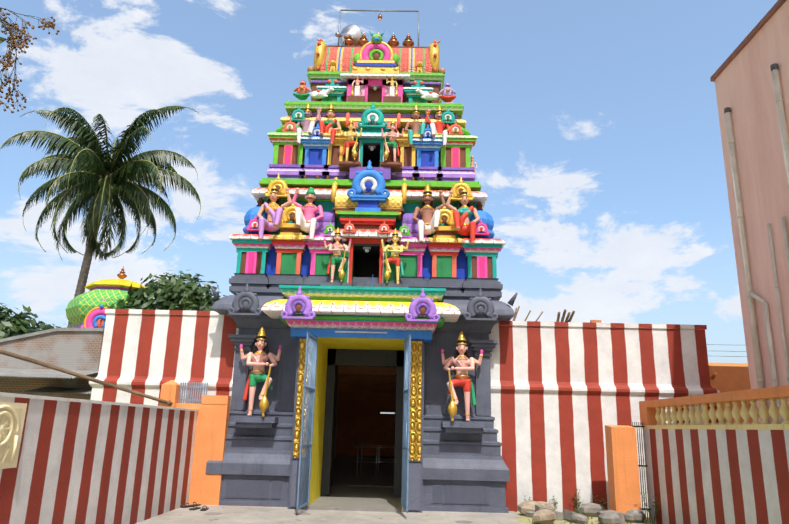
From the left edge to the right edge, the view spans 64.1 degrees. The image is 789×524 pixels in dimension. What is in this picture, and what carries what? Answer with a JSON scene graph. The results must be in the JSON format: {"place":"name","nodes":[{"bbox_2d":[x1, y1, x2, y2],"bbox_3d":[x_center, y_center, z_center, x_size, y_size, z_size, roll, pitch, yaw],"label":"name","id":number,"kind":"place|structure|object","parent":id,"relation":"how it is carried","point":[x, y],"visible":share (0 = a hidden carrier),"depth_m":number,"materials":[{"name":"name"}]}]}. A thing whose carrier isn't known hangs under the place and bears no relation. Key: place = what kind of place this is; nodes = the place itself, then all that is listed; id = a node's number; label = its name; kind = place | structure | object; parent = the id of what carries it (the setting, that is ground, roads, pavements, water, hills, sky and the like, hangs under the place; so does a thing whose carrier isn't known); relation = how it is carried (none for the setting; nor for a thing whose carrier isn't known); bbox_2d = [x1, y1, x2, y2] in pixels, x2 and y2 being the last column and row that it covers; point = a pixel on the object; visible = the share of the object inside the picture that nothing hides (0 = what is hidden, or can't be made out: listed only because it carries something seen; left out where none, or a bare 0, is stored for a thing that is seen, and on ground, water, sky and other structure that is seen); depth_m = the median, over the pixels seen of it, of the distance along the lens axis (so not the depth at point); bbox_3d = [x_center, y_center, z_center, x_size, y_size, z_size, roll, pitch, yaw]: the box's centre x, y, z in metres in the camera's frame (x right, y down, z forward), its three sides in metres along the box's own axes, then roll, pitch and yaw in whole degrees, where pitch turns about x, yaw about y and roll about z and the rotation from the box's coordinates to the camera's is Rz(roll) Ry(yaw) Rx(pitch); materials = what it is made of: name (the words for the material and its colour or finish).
{"place":"outdoors","nodes":[
{"label":"outdoors","id":0,"kind":"place"},
{"bbox_2d":[0,7,59,112],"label":"branch","id":1,"kind":"object","parent":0,"point":[12,38],"visible":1,"depth_m":4.65,"materials":[{"name":"brown plant"}]},
{"bbox_2d":[136,505,522,523],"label":"paving","id":2,"kind":"structure","parent":0,"point":[249,515],"depth_m":11.57,"materials":[{"name":"grey concrete"}]},
{"bbox_2d":[180,502,208,510],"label":"sandals","id":3,"kind":"object","parent":2,"relation":"on","point":[196,507],"visible":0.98,"depth_m":12.19,"materials":[{"name":"black rubber"}]},
{"bbox_2d":[202,505,472,522],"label":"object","id":4,"kind":"object","parent":2,"relation":"on","point":[304,513],"visible":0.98,"depth_m":11.73,"materials":[{"name":"grey concrete"}]},
{"bbox_2d":[0,0,777,413],"label":"sky","id":5,"kind":"structure","parent":0,"point":[597,152],"materials":[{"name":"blue"}]},
{"bbox_2d":[514,512,657,523],"bbox_3d":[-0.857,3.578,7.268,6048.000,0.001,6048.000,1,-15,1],"label":"ground","id":6,"kind":"structure","parent":0,"point":[523,519],"depth_m":11.89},
{"bbox_2d":[0,303,64,338],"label":"tree","id":7,"kind":"object","parent":6,"relation":"on","point":[18,324],"visible":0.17,"depth_m":29.93,"materials":[{"name":"green plant"}]},
{"bbox_2d":[0,328,104,399],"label":"brick sheds","id":8,"kind":"object","parent":6,"relation":"on","point":[77,350],"visible":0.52,"depth_m":15.12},
{"bbox_2d":[0,392,198,523],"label":"wall","id":9,"kind":"structure","parent":6,"relation":"on","point":[82,461],"depth_m":8.94,"materials":[{"name":"paint"}]},
{"bbox_2d":[0,402,26,468],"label":"relief plaque","id":10,"kind":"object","parent":9,"relation":"attached to","point":[12,417],"depth_m":6.91,"materials":[{"name":"gold metal"}]},
{"bbox_2d":[0,106,200,327],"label":"coconut palm","id":11,"kind":"object","parent":6,"relation":"on","point":[98,180],"visible":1,"depth_m":27.22,"materials":[{"name":"green plant"}]},
{"bbox_2d":[65,266,146,327],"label":"temple dome","id":12,"kind":"structure","parent":6,"relation":"on","point":[85,310],"depth_m":22.55,"materials":[{"name":"green paint"}]},
{"bbox_2d":[100,270,225,321],"bbox_3d":[-7.969,3.776,22.918,6.452,7.224,3.687,1,-15,1],"label":"tree","id":13,"kind":"object","parent":6,"relation":"on","point":[172,292],"visible":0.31,"depth_m":22.37,"materials":[{"name":"green plant"}]},
{"bbox_2d":[89,309,238,405],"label":"tall wall","id":14,"kind":"structure","parent":6,"relation":"on","point":[149,352],"depth_m":14.04,"materials":[{"name":"paint"}]},
{"bbox_2d":[159,380,230,504],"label":"orange wall","id":15,"kind":"structure","parent":6,"relation":"on","point":[213,413],"depth_m":13.20,"materials":[{"name":"orange paint"}]},
{"bbox_2d":[0,349,171,405],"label":"leaning pole","id":16,"kind":"object","parent":15,"relation":"attached to","point":[43,364],"visible":0.96,"depth_m":13.34,"materials":[{"name":"brown wood"}]},
{"bbox_2d":[307,337,404,511],"bbox_3d":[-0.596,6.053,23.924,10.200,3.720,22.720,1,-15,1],"label":"doorway","id":17,"kind":"structure","parent":6,"relation":"on","point":[356,462],"depth_m":15.74,"materials":[{"name":"paint"}]},
{"bbox_2d":[206,283,517,512],"bbox_3d":[-0.703,3.287,15.252,6.714,4.622,5.700,1,-15,1],"label":"temple gateway base","id":18,"kind":"object","parent":6,"relation":"on","point":[457,464],"visible":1,"depth_m":13.28,"materials":[{"name":"grey stone"}]},
{"bbox_2d":[296,332,317,509],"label":"gate","id":19,"kind":"structure","parent":18,"relation":"attached to","point":[311,403],"depth_m":12.42,"materials":[{"name":"blue metal"}]},
{"bbox_2d":[239,327,482,421],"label":"guardian statues","id":20,"kind":"object","parent":18,"relation":"attached to","point":[260,357],"visible":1,"depth_m":13.41,"materials":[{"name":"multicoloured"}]},
{"bbox_2d":[229,160,504,300],"bbox_3d":[-0.610,-0.430,16.352,6.380,3.273,4.100,1,-15,1],"label":"tower lower tier","id":21,"kind":"object","parent":18,"relation":"on","point":[369,206],"visible":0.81,"depth_m":14.65,"materials":[{"name":"multicoloured paint"}]},
{"bbox_2d":[257,184,479,283],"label":"statues","id":22,"kind":"object","parent":21,"relation":"on","point":[428,223],"visible":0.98,"depth_m":14.71,"materials":[{"name":"multicoloured paint"}]},
{"bbox_2d":[267,100,476,181],"bbox_3d":[-0.551,-2.857,16.983,5.280,2.490,2.990,1,-15,1],"label":"tower middle tier","id":23,"kind":"object","parent":21,"relation":"on","point":[427,157],"visible":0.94,"depth_m":15.86,"materials":[{"name":"multicoloured paint"}]},
{"bbox_2d":[296,103,449,161],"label":"statues","id":24,"kind":"object","parent":23,"relation":"on","point":[392,133],"visible":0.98,"depth_m":15.83,"materials":[{"name":"multicoloured paint"}]},
{"bbox_2d":[307,31,444,102],"bbox_3d":[-0.489,-5.307,17.709,3.780,2.900,1.990,1,-15,1],"label":"gopuram top","id":25,"kind":"object","parent":23,"relation":"on","point":[376,61],"visible":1,"depth_m":17.00,"materials":[{"name":"multicoloured paint"}]},
{"bbox_2d":[335,24,361,46],"bbox_3d":[-1.304,-6.458,18.244,0.735,1.067,0.894,1,-15,1],"label":"loudspeaker","id":26,"kind":"object","parent":25,"relation":"on","point":[354,31],"visible":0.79,"depth_m":18.32,"materials":[{"name":"metal"}]},
{"bbox_2d":[338,9,419,46],"bbox_3d":[-0.454,-6.632,18.217,2.344,1.522,0.150,1,-15,1],"label":"roof frame","id":27,"kind":"object","parent":25,"relation":"on","point":[380,16],"visible":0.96,"depth_m":18.37,"materials":[{"name":"grey metal"}]},
{"bbox_2d":[293,60,476,172],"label":"statues","id":28,"kind":"object","parent":23,"relation":"on","point":[446,96],"visible":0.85,"depth_m":16.64,"materials":[{"name":"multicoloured paint"}]},
{"bbox_2d":[363,86,378,328],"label":"facade fittings","id":29,"kind":"object","parent":18,"relation":"on","point":[371,148],"visible":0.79,"depth_m":15.90,"materials":[{"name":"black"}]},
{"bbox_2d":[401,334,410,512],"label":"gate","id":30,"kind":"structure","parent":18,"relation":"attached to","point":[406,425],"depth_m":12.39,"materials":[{"name":"blue metal"}]},
{"bbox_2d":[517,501,644,523],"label":"rocks","id":31,"kind":"object","parent":6,"relation":"on","point":[540,512],"visible":0.85,"depth_m":11.87,"materials":[{"name":"grey stone"}]},
{"bbox_2d":[524,485,660,523],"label":"weeds","id":32,"kind":"object","parent":6,"relation":"on","point":[579,503],"visible":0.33,"depth_m":12.15,"materials":[{"name":"green plant"}]},
{"bbox_2d":[605,422,650,521],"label":"orange pillar","id":33,"kind":"structure","parent":6,"relation":"on","point":[622,469],"depth_m":12.25,"materials":[{"name":"concrete"}]},
{"bbox_2d":[639,385,788,523],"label":"striped balustrade wall","id":34,"kind":"structure","parent":6,"relation":"on","point":[714,472],"depth_m":9.62,"materials":[{"name":"paint"}]},
{"bbox_2d":[489,321,719,514],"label":"tall wall","id":35,"kind":"structure","parent":0,"point":[563,394],"depth_m":13.63,"materials":[{"name":"paint"}]},
{"bbox_2d":[513,306,600,322],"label":"wall poles","id":36,"kind":"object","parent":35,"relation":"on","point":[563,317],"depth_m":14.28,"materials":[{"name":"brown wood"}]},
{"bbox_2d":[706,344,752,424],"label":"wall","id":37,"kind":"structure","parent":0,"point":[726,377],"depth_m":15.11,"materials":[{"name":"orange paint"}]},
{"bbox_2d":[710,0,788,423],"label":"peach building","id":38,"kind":"structure","parent":0,"point":[749,77],"depth_m":11.85,"materials":[{"name":"pink paint"}]}
]}

